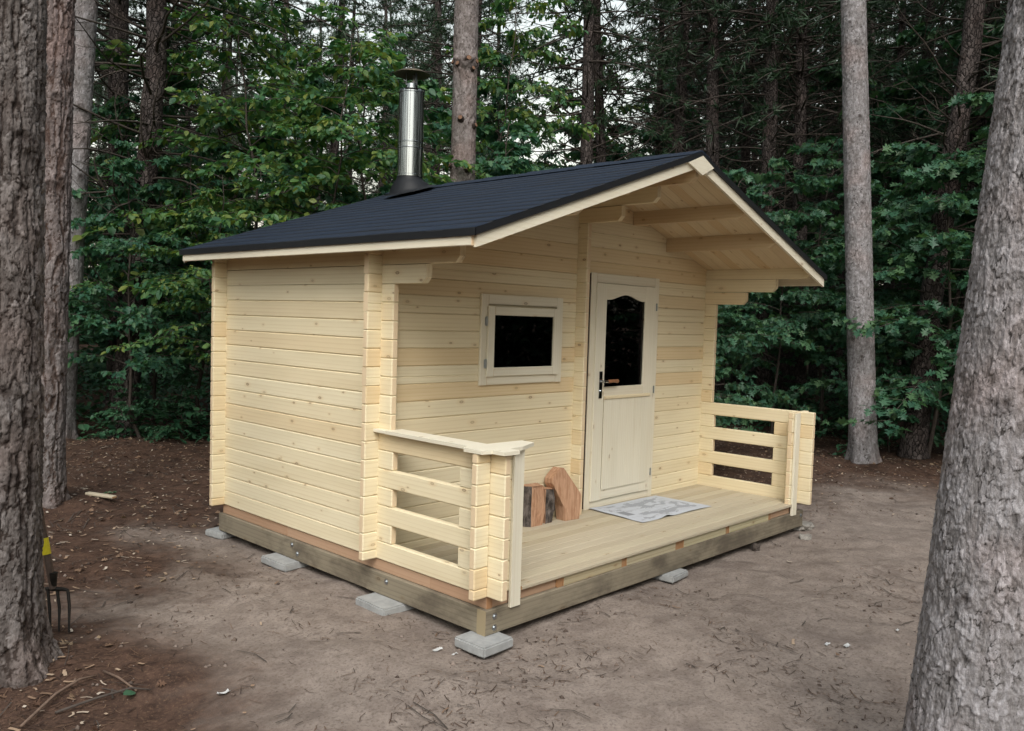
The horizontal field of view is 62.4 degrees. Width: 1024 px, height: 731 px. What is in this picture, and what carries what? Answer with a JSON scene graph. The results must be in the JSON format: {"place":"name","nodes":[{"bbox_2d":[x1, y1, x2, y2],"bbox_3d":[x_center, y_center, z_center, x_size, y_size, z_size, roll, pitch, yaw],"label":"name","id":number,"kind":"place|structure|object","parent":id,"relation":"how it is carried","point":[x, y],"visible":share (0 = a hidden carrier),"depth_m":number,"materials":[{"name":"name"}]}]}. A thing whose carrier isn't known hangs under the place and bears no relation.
{"place":"outdoors","nodes":[
{"label":"outdoors","id":0,"kind":"place"},
{"bbox_2d":[0,405,942,730],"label":"pine needles","id":1,"kind":"object","parent":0,"point":[362,621],"visible":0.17,"depth_m":5.14,"materials":[{"name":"brown plant"}]},
{"bbox_2d":[7,404,940,730],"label":"bark chips","id":2,"kind":"object","parent":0,"point":[275,582],"visible":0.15,"depth_m":6.68,"materials":[{"name":"brown wood"}]},
{"bbox_2d":[0,343,950,730],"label":"ground","id":3,"kind":"structure","parent":0,"point":[672,691],"depth_m":4.78,"materials":[{"name":"soil"}]},
{"bbox_2d":[0,0,64,688],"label":"pine tree","id":4,"kind":"object","parent":3,"relation":"on","point":[30,650],"visible":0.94,"depth_m":3.99,"materials":[{"name":"brown plant"}]},
{"bbox_2d":[42,507,70,632],"bbox_3d":[-2.502,1.012,4.579,0.270,0.956,0.106,2,3,11],"label":"garden fork","id":5,"kind":"object","parent":3,"relation":"on","point":[52,575],"visible":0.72,"depth_m":4.60,"materials":[{"name":"black metal"}]},
{"bbox_2d":[41,0,75,508],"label":"pine tree","id":6,"kind":"object","parent":3,"relation":"on","point":[60,56],"visible":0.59,"depth_m":7.18,"materials":[{"name":"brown plant"}]},
{"bbox_2d":[20,675,96,727],"bbox_3d":[-2.051,1.492,3.795,0.070,0.040,0.480,2,3,10],"label":"twig","id":7,"kind":"object","parent":3,"relation":"on","point":[46,702],"visible":1,"depth_m":3.80,"materials":[{"name":"brown wood"}]},
{"bbox_2d":[65,0,97,438],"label":"pine tree","id":8,"kind":"object","parent":3,"relation":"on","point":[84,72],"visible":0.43,"depth_m":10.89,"materials":[{"name":"brown plant"}]},
{"bbox_2d":[55,687,151,713],"bbox_3d":[-1.853,1.507,3.839,0.405,0.029,0.042,-1,4,-40],"label":"twig","id":9,"kind":"object","parent":3,"relation":"on","point":[86,701],"visible":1,"depth_m":3.83,"materials":[{"name":"brown wood"}]},
{"bbox_2d":[68,166,152,361],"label":"sapling","id":10,"kind":"object","parent":3,"relation":"on","point":[100,341],"visible":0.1,"depth_m":11.02,"materials":[{"name":"green plant"}]},
{"bbox_2d":[82,378,179,440],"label":"sapling","id":11,"kind":"object","parent":3,"relation":"on","point":[115,414],"visible":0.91,"depth_m":10.81,"materials":[{"name":"green plant"}]},
{"bbox_2d":[87,0,178,210],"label":"pine tree","id":12,"kind":"object","parent":3,"relation":"on","point":[107,78],"visible":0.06,"depth_m":30.54,"materials":[{"name":"green plant"}]},
{"bbox_2d":[67,137,211,437],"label":"sapling","id":13,"kind":"object","parent":3,"relation":"on","point":[123,167],"visible":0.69,"depth_m":10.49,"materials":[{"name":"green plant"}]},
{"bbox_2d":[78,231,210,368],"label":"sapling","id":14,"kind":"object","parent":3,"relation":"on","point":[93,351],"visible":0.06,"depth_m":17.52,"materials":[{"name":"green plant"}]},
{"bbox_2d":[82,142,219,368],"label":"sapling","id":15,"kind":"object","parent":3,"relation":"on","point":[199,163],"depth_m":19.89,"materials":[{"name":"green plant"}]},
{"bbox_2d":[93,0,247,386],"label":"pine tree","id":16,"kind":"object","parent":3,"relation":"on","point":[142,15],"visible":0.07,"depth_m":18.20,"materials":[{"name":"green plant"}]},
{"bbox_2d":[80,48,261,423],"bbox_3d":[-5.120,-1.900,12.824,3.218,5.640,2.958,3,3,24],"label":"sapling","id":17,"kind":"object","parent":3,"relation":"on","point":[108,111],"visible":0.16,"depth_m":12.44,"materials":[{"name":"green plant"}]},
{"bbox_2d":[83,0,259,403],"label":"pine tree","id":18,"kind":"object","parent":3,"relation":"on","point":[133,19],"visible":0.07,"depth_m":15.24,"materials":[{"name":"green plant"}]},
{"bbox_2d":[135,372,210,442],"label":"sapling","id":19,"kind":"object","parent":3,"relation":"on","point":[182,403],"visible":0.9,"depth_m":10.99,"materials":[{"name":"green plant"}]},
{"bbox_2d":[94,142,252,433],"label":"sapling","id":20,"kind":"object","parent":3,"relation":"on","point":[179,360],"visible":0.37,"depth_m":11.12,"materials":[{"name":"green plant"}]},
{"bbox_2d":[96,0,250,363],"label":"pine tree","id":21,"kind":"object","parent":3,"relation":"on","point":[211,84],"visible":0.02,"depth_m":25.05,"materials":[{"name":"green plant"}]},
{"bbox_2d":[88,0,260,418],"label":"pine tree","id":22,"kind":"object","parent":3,"relation":"on","point":[121,7],"visible":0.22,"depth_m":12.84,"materials":[{"name":"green plant"}]},
{"bbox_2d":[134,0,243,376],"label":"pine tree","id":23,"kind":"object","parent":3,"relation":"on","point":[189,128],"visible":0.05,"depth_m":21.25,"materials":[{"name":"green plant"}]},
{"bbox_2d":[101,168,286,362],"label":"sapling","id":24,"kind":"object","parent":3,"relation":"on","point":[207,209],"visible":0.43,"depth_m":9.79,"materials":[{"name":"green plant"}]},
{"bbox_2d":[179,0,259,313],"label":"pine tree","id":25,"kind":"object","parent":3,"relation":"on","point":[225,93],"visible":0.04,"depth_m":28.59,"materials":[{"name":"green plant"}]},
{"bbox_2d":[69,0,373,313],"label":"sapling","id":26,"kind":"object","parent":3,"relation":"on","point":[215,24],"visible":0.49,"depth_m":11.06,"materials":[{"name":"green plant"}]},
{"bbox_2d":[72,0,374,270],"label":"sapling","id":27,"kind":"object","parent":3,"relation":"on","point":[262,8],"visible":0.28,"depth_m":12.50,"materials":[{"name":"green plant"}]},
{"bbox_2d":[72,0,379,437],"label":"pine tree","id":28,"kind":"object","parent":3,"relation":"on","point":[155,28],"visible":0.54,"depth_m":11.37,"materials":[{"name":"green plant"}]},
{"bbox_2d":[174,137,301,311],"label":"sapling","id":29,"kind":"object","parent":3,"relation":"on","point":[262,191],"visible":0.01,"depth_m":18.21,"materials":[{"name":"green plant"}]},
{"bbox_2d":[135,73,384,353],"bbox_3d":[-2.876,-1.569,12.313,3.828,5.170,4.165,2,3,8],"label":"sapling","id":30,"kind":"object","parent":3,"relation":"on","point":[348,199],"visible":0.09,"depth_m":12.17,"materials":[{"name":"green plant"}]},
{"bbox_2d":[212,0,344,222],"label":"pine tree","id":31,"kind":"object","parent":3,"relation":"on","point":[301,2],"visible":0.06,"depth_m":23.62,"materials":[{"name":"green plant"}]},
{"bbox_2d":[261,552,308,571],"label":"paving slab","id":32,"kind":"structure","parent":3,"relation":"on","point":[278,561],"depth_m":5.95,"materials":[{"name":"grey concrete"}]},
{"bbox_2d":[198,29,434,358],"bbox_3d":[-2.026,-1.423,10.257,3.447,5.078,3.543,0,3,-23],"label":"sapling","id":33,"kind":"object","parent":3,"relation":"on","point":[388,157],"visible":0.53,"depth_m":9.80,"materials":[{"name":"green plant"}]},
{"bbox_2d":[286,0,359,208],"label":"pine tree","id":34,"kind":"object","parent":3,"relation":"on","point":[327,43],"visible":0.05,"depth_m":36.32,"materials":[{"name":"green plant"}]},
{"bbox_2d":[244,0,432,214],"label":"pine tree","id":35,"kind":"object","parent":3,"relation":"on","point":[334,148],"visible":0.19,"depth_m":18.81,"materials":[{"name":"green plant"}]},
{"bbox_2d":[184,0,494,309],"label":"sapling","id":36,"kind":"object","parent":3,"relation":"on","point":[324,177],"visible":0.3,"depth_m":10.32,"materials":[{"name":"green plant"}]},
{"bbox_2d":[316,0,396,196],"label":"pine tree","id":37,"kind":"object","parent":3,"relation":"on","point":[354,13],"visible":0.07,"depth_m":32.02,"materials":[{"name":"green plant"}]},
{"bbox_2d":[241,49,506,199],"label":"sapling","id":38,"kind":"object","parent":3,"relation":"on","point":[444,131],"visible":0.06,"depth_m":12.41,"materials":[{"name":"green plant"}]},
{"bbox_2d":[342,0,424,192],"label":"pine tree","id":39,"kind":"object","parent":3,"relation":"on","point":[397,50],"visible":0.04,"depth_m":29.62,"materials":[{"name":"green plant"}]},
{"bbox_2d":[324,0,444,196],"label":"pine tree","id":40,"kind":"object","parent":3,"relation":"on","point":[372,15],"visible":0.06,"depth_m":27.27,"materials":[{"name":"green plant"}]},
{"bbox_2d":[356,592,413,615],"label":"paving slab","id":41,"kind":"structure","parent":3,"relation":"on","point":[377,603],"depth_m":5.13,"materials":[{"name":"grey concrete"}]},
{"bbox_2d":[404,0,453,176],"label":"pine tree","id":42,"kind":"object","parent":3,"relation":"on","point":[417,14],"visible":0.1,"depth_m":31.50,"materials":[{"name":"green plant"}]},
{"bbox_2d":[354,0,507,183],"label":"pine tree","id":43,"kind":"object","parent":3,"relation":"on","point":[438,9],"visible":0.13,"depth_m":22.90,"materials":[{"name":"green plant"}]},
{"bbox_2d":[396,0,481,175],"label":"pine tree","id":44,"kind":"object","parent":3,"relation":"on","point":[443,66],"visible":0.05,"depth_m":36.27,"materials":[{"name":"green plant"}]},
{"bbox_2d":[360,0,558,176],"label":"pine tree","id":45,"kind":"object","parent":3,"relation":"on","point":[438,24],"visible":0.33,"depth_m":15.46,"materials":[{"name":"green plant"}]},
{"bbox_2d":[448,0,478,181],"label":"pine tree","id":46,"kind":"object","parent":3,"relation":"on","point":[464,62],"visible":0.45,"depth_m":10.90,"materials":[{"name":"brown plant"}]},
{"bbox_2d":[0,439,938,730],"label":"soil clods","id":47,"kind":"object","parent":3,"relation":"on","point":[78,727],"visible":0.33,"depth_m":4.78,"materials":[{"name":"brown soil"}]},
{"bbox_2d":[0,405,940,730],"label":"dead leaves","id":48,"kind":"object","parent":3,"relation":"on","point":[160,683],"visible":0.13,"depth_m":7.34,"materials":[{"name":"brown plant"}]},
{"bbox_2d":[0,407,943,730],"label":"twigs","id":49,"kind":"object","parent":3,"relation":"on","point":[346,597],"visible":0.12,"depth_m":6.00,"materials":[{"name":"brown plant"}]},
{"bbox_2d":[455,631,512,657],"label":"paving slab","id":50,"kind":"structure","parent":3,"relation":"on","point":[475,643],"depth_m":4.58,"materials":[{"name":"grey concrete"}]},
{"bbox_2d":[179,68,827,636],"bbox_3d":[0.098,-0.594,6.998,3.422,3.916,4.275,5,4,44],"label":"log cabin","id":51,"kind":"object","parent":50,"relation":"on","point":[417,382],"visible":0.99,"depth_m":6.08,"materials":[{"name":"beige wood"}]},
{"bbox_2d":[478,293,562,385],"bbox_3d":[0.083,-0.187,6.161,0.038,0.637,0.867,5,4,44],"label":"window","id":52,"kind":"structure","parent":51,"relation":"in","point":[517,345],"depth_m":6.12,"materials":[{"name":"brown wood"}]},
{"bbox_2d":[523,483,544,526],"bbox_3d":[0.139,1.032,6.251,0.190,0.301,0.108,-1,4,-39],"label":"firewood","id":53,"kind":"object","parent":51,"relation":"on","point":[533,506],"visible":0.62,"depth_m":6.21,"materials":[{"name":"brown wood"}]},
{"bbox_2d":[543,487,554,523],"bbox_3d":[0.267,1.049,6.376,0.111,0.261,0.126,5,4,44],"label":"firewood","id":54,"kind":"object","parent":51,"relation":"on","point":[549,498],"visible":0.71,"depth_m":6.33,"materials":[{"name":"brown wood"}]},
{"bbox_2d":[544,467,580,520],"bbox_3d":[0.391,0.978,6.471,0.291,0.408,0.100,-1,0,-38],"label":"firewood","id":55,"kind":"object","parent":51,"relation":"on","point":[560,482],"visible":0.99,"depth_m":6.43,"materials":[{"name":"brown wood"}]},
{"bbox_2d":[589,283,657,501],"bbox_3d":[0.965,0.215,7.064,0.082,1.762,0.845,5,4,44],"label":"door","id":56,"kind":"structure","parent":51,"relation":"in","point":[625,317],"depth_m":7.05,"materials":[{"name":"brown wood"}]},
{"bbox_2d":[590,495,709,521],"bbox_3d":[1.133,1.163,6.944,0.592,0.017,0.950,5,4,44],"label":"doormat","id":57,"kind":"object","parent":51,"relation":"on","point":[650,508],"visible":1,"depth_m":6.93,"materials":[{"name":"grey fabric"}]},
{"bbox_2d":[406,0,565,173],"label":"pine tree","id":58,"kind":"object","parent":3,"relation":"on","point":[481,2],"visible":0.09,"depth_m":18.72,"materials":[{"name":"green plant"}]},
{"bbox_2d":[441,0,550,168],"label":"pine tree","id":59,"kind":"object","parent":3,"relation":"on","point":[511,16],"visible":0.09,"depth_m":31.44,"materials":[{"name":"green plant"}]},
{"bbox_2d":[450,53,555,174],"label":"sapling","id":60,"kind":"object","parent":3,"relation":"on","point":[492,136],"visible":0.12,"depth_m":15.39,"materials":[{"name":"green plant"}]},
{"bbox_2d":[476,119,540,177],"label":"sapling","id":61,"kind":"object","parent":3,"relation":"on","point":[513,164],"visible":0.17,"depth_m":12.16,"materials":[{"name":"green plant"}]},
{"bbox_2d":[423,0,599,179],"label":"sapling","id":62,"kind":"object","parent":3,"relation":"on","point":[486,53],"visible":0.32,"depth_m":13.66,"materials":[{"name":"green plant"}]},
{"bbox_2d":[79,69,945,367],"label":"distant forest","id":63,"kind":"object","parent":3,"relation":"on","point":[323,201],"depth_m":42.47,"materials":[{"name":"green plant"}]},
{"bbox_2d":[74,344,953,445],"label":"undergrowth","id":64,"kind":"object","parent":3,"relation":"on","point":[202,431],"visible":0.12,"depth_m":14.25,"materials":[{"name":"green plant"}]},
{"bbox_2d":[482,80,547,174],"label":"sapling","id":65,"kind":"object","parent":3,"relation":"on","point":[520,93],"visible":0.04,"depth_m":19.87,"materials":[{"name":"green plant"}]},
{"bbox_2d":[504,1,653,167],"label":"sapling","id":66,"kind":"object","parent":3,"relation":"on","point":[626,108],"visible":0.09,"depth_m":20.20,"materials":[{"name":"green plant"}]},
{"bbox_2d":[479,0,695,165],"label":"pine tree","id":67,"kind":"object","parent":3,"relation":"on","point":[586,67],"visible":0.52,"depth_m":16.88,"materials":[{"name":"green plant"}]},
{"bbox_2d":[545,122,642,167],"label":"sapling","id":68,"kind":"object","parent":3,"relation":"on","point":[614,148],"visible":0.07,"depth_m":18.22,"materials":[{"name":"green plant"}]},
{"bbox_2d":[488,0,704,168],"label":"pine tree","id":69,"kind":"object","parent":3,"relation":"on","point":[600,52],"visible":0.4,"depth_m":17.36,"materials":[{"name":"green plant"}]},
{"bbox_2d":[558,0,751,167],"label":"pine tree","id":70,"kind":"object","parent":3,"relation":"on","point":[661,91],"visible":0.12,"depth_m":19.92,"materials":[{"name":"green plant"}]},
{"bbox_2d":[653,568,687,582],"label":"paving slab","id":71,"kind":"structure","parent":3,"relation":"on","point":[673,576],"depth_m":5.91,"materials":[{"name":"grey concrete"}]},
{"bbox_2d":[574,0,787,162],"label":"pine tree","id":72,"kind":"object","parent":3,"relation":"on","point":[683,88],"visible":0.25,"depth_m":18.57,"materials":[{"name":"green plant"}]},
{"bbox_2d":[627,82,735,325],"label":"sapling","id":73,"kind":"object","parent":3,"relation":"on","point":[645,136],"visible":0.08,"depth_m":19.08,"materials":[{"name":"green plant"}]},
{"bbox_2d":[622,0,764,169],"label":"pine tree","id":74,"kind":"object","parent":3,"relation":"on","point":[687,146],"visible":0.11,"depth_m":23.41,"materials":[{"name":"green plant"}]},
{"bbox_2d":[643,48,777,187],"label":"sapling","id":75,"kind":"object","parent":3,"relation":"on","point":[738,163],"visible":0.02,"depth_m":24.44,"materials":[{"name":"green plant"}]},
{"bbox_2d":[609,0,829,392],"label":"pine tree","id":76,"kind":"object","parent":3,"relation":"on","point":[713,78],"visible":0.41,"depth_m":16.89,"materials":[{"name":"green plant"}]},
{"bbox_2d":[714,311,769,426],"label":"sapling","id":77,"kind":"object","parent":3,"relation":"on","point":[722,372],"visible":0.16,"depth_m":10.15,"materials":[{"name":"green plant"}]},
{"bbox_2d":[666,0,829,395],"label":"pine tree","id":78,"kind":"object","parent":3,"relation":"on","point":[745,164],"visible":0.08,"depth_m":19.57,"materials":[{"name":"green plant"}]},
{"bbox_2d":[702,0,806,380],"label":"pine tree","id":79,"kind":"object","parent":3,"relation":"on","point":[756,141],"visible":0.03,"depth_m":26.25,"materials":[{"name":"green plant"}]},
{"bbox_2d":[639,0,890,421],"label":"pine tree","id":80,"kind":"object","parent":3,"relation":"on","point":[767,154],"visible":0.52,"depth_m":15.84,"materials":[{"name":"green plant"}]},
{"bbox_2d":[693,0,839,385],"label":"pine tree","id":81,"kind":"object","parent":3,"relation":"on","point":[752,368],"visible":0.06,"depth_m":21.32,"materials":[{"name":"green plant"}]},
{"bbox_2d":[714,167,828,432],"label":"sapling","id":82,"kind":"object","parent":3,"relation":"on","point":[736,175],"visible":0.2,"depth_m":11.09,"materials":[{"name":"green plant"}]},
{"bbox_2d":[717,199,846,406],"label":"sapling","id":83,"kind":"object","parent":3,"relation":"on","point":[790,234],"visible":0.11,"depth_m":15.50,"materials":[{"name":"green plant"}]},
{"bbox_2d":[753,370,812,408],"bbox_3d":[5.073,0.596,15.865,1.601,1.019,1.111,-8,10,-72],"label":"shrub","id":84,"kind":"object","parent":3,"relation":"on","point":[786,384],"visible":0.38,"depth_m":15.79,"materials":[{"name":"green plant"}]},
{"bbox_2d":[660,0,930,410],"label":"pine tree","id":85,"kind":"object","parent":3,"relation":"on","point":[798,371],"visible":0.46,"depth_m":15.87,"materials":[{"name":"green plant"}]},
{"bbox_2d":[716,157,875,433],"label":"sapling","id":86,"kind":"object","parent":3,"relation":"on","point":[802,294],"visible":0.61,"depth_m":12.98,"materials":[{"name":"green plant"}]},
{"bbox_2d":[702,0,896,405],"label":"pine tree","id":87,"kind":"object","parent":3,"relation":"on","point":[784,368],"visible":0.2,"depth_m":18.09,"materials":[{"name":"green plant"}]},
{"bbox_2d":[752,1,884,387],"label":"pine tree","id":88,"kind":"object","parent":3,"relation":"on","point":[813,370],"visible":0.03,"depth_m":24.36,"materials":[{"name":"green plant"}]},
{"bbox_2d":[736,0,909,394],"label":"pine tree","id":89,"kind":"object","parent":3,"relation":"on","point":[831,156],"visible":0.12,"depth_m":21.91,"materials":[{"name":"green plant"}]},
{"bbox_2d":[738,157,912,436],"bbox_3d":[5.026,-1.114,13.764,3.436,4.578,3.886,2,3,5],"label":"sapling","id":90,"kind":"object","parent":3,"relation":"on","point":[818,213],"visible":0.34,"depth_m":13.17,"materials":[{"name":"green plant"}]},
{"bbox_2d":[776,0,937,403],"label":"pine tree","id":91,"kind":"object","parent":3,"relation":"on","point":[839,352],"visible":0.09,"depth_m":19.64,"materials":[{"name":"green plant"}]},
{"bbox_2d":[840,0,881,463],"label":"pine tree","id":92,"kind":"object","parent":3,"relation":"on","point":[862,446],"visible":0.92,"depth_m":10.78,"materials":[{"name":"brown plant"}]},
{"bbox_2d":[756,141,985,454],"bbox_3d":[5.989,-0.845,11.663,4.251,4.381,3.682,1,3,-6],"label":"sapling","id":93,"kind":"object","parent":3,"relation":"on","point":[959,202],"visible":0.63,"depth_m":11.20,"materials":[{"name":"green plant"}]},
{"bbox_2d":[770,56,986,327],"bbox_3d":[7.066,-2.503,16.498,6.088,7.174,5.384,1,3,-9],"label":"sapling","id":94,"kind":"object","parent":3,"relation":"on","point":[823,146],"visible":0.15,"depth_m":15.90,"materials":[{"name":"green plant"}]},
{"bbox_2d":[815,356,950,455],"bbox_3d":[5.486,0.598,12.346,1.608,1.474,2.318,-6,9,-69],"label":"shrub","id":95,"kind":"object","parent":3,"relation":"on","point":[889,369],"visible":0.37,"depth_m":12.16,"materials":[{"name":"green plant"}]},
{"bbox_2d":[786,0,1007,459],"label":"pine tree","id":96,"kind":"object","parent":3,"relation":"on","point":[913,444],"visible":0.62,"depth_m":11.89,"materials":[{"name":"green plant"}]},
{"bbox_2d":[807,0,998,388],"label":"pine tree","id":97,"kind":"object","parent":3,"relation":"on","point":[901,27],"visible":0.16,"depth_m":17.16,"materials":[{"name":"green plant"}]},
{"bbox_2d":[811,19,1004,429],"bbox_3d":[7.715,-2.327,14.658,5.314,7.082,6.010,3,3,19],"label":"sapling","id":98,"kind":"object","parent":3,"relation":"on","point":[955,40],"visible":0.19,"depth_m":14.73,"materials":[{"name":"green plant"}]},
{"bbox_2d":[823,91,993,381],"bbox_3d":[6.502,-1.205,11.468,4.317,5.087,3.818,-1,4,-45],"label":"sapling","id":99,"kind":"object","parent":3,"relation":"on","point":[942,161],"visible":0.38,"depth_m":11.26,"materials":[{"name":"green plant"}]},
{"bbox_2d":[828,0,1002,406],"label":"pine tree","id":100,"kind":"object","parent":3,"relation":"on","point":[880,29],"visible":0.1,"depth_m":19.16,"materials":[{"name":"green plant"}]},
{"bbox_2d":[870,0,967,348],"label":"pine tree","id":101,"kind":"object","parent":3,"relation":"on","point":[915,101],"visible":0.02,"depth_m":20.66,"materials":[{"name":"green plant"}]},
{"bbox_2d":[833,0,1006,336],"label":"pine tree","id":102,"kind":"object","parent":3,"relation":"on","point":[982,121],"visible":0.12,"depth_m":15.12,"materials":[{"name":"green plant"}]},
{"bbox_2d":[887,0,1006,294],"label":"pine tree","id":103,"kind":"object","parent":3,"relation":"on","point":[992,86],"visible":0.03,"depth_m":17.35,"materials":[{"name":"green plant"}]},
{"bbox_2d":[902,0,1023,730],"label":"pine tree","id":104,"kind":"object","parent":3,"relation":"on","point":[967,673],"visible":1,"depth_m":2.81,"materials":[{"name":"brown plant"}]},
{"bbox_2d":[938,10,1005,112],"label":"pine tree","id":105,"kind":"object","parent":3,"relation":"on","point":[988,76],"visible":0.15,"depth_m":11.09,"materials":[{"name":"green plant"}]},
{"bbox_2d":[85,0,951,285],"label":"sky","id":106,"kind":"structure","parent":0,"point":[315,31],"materials":[{"name":"white"}]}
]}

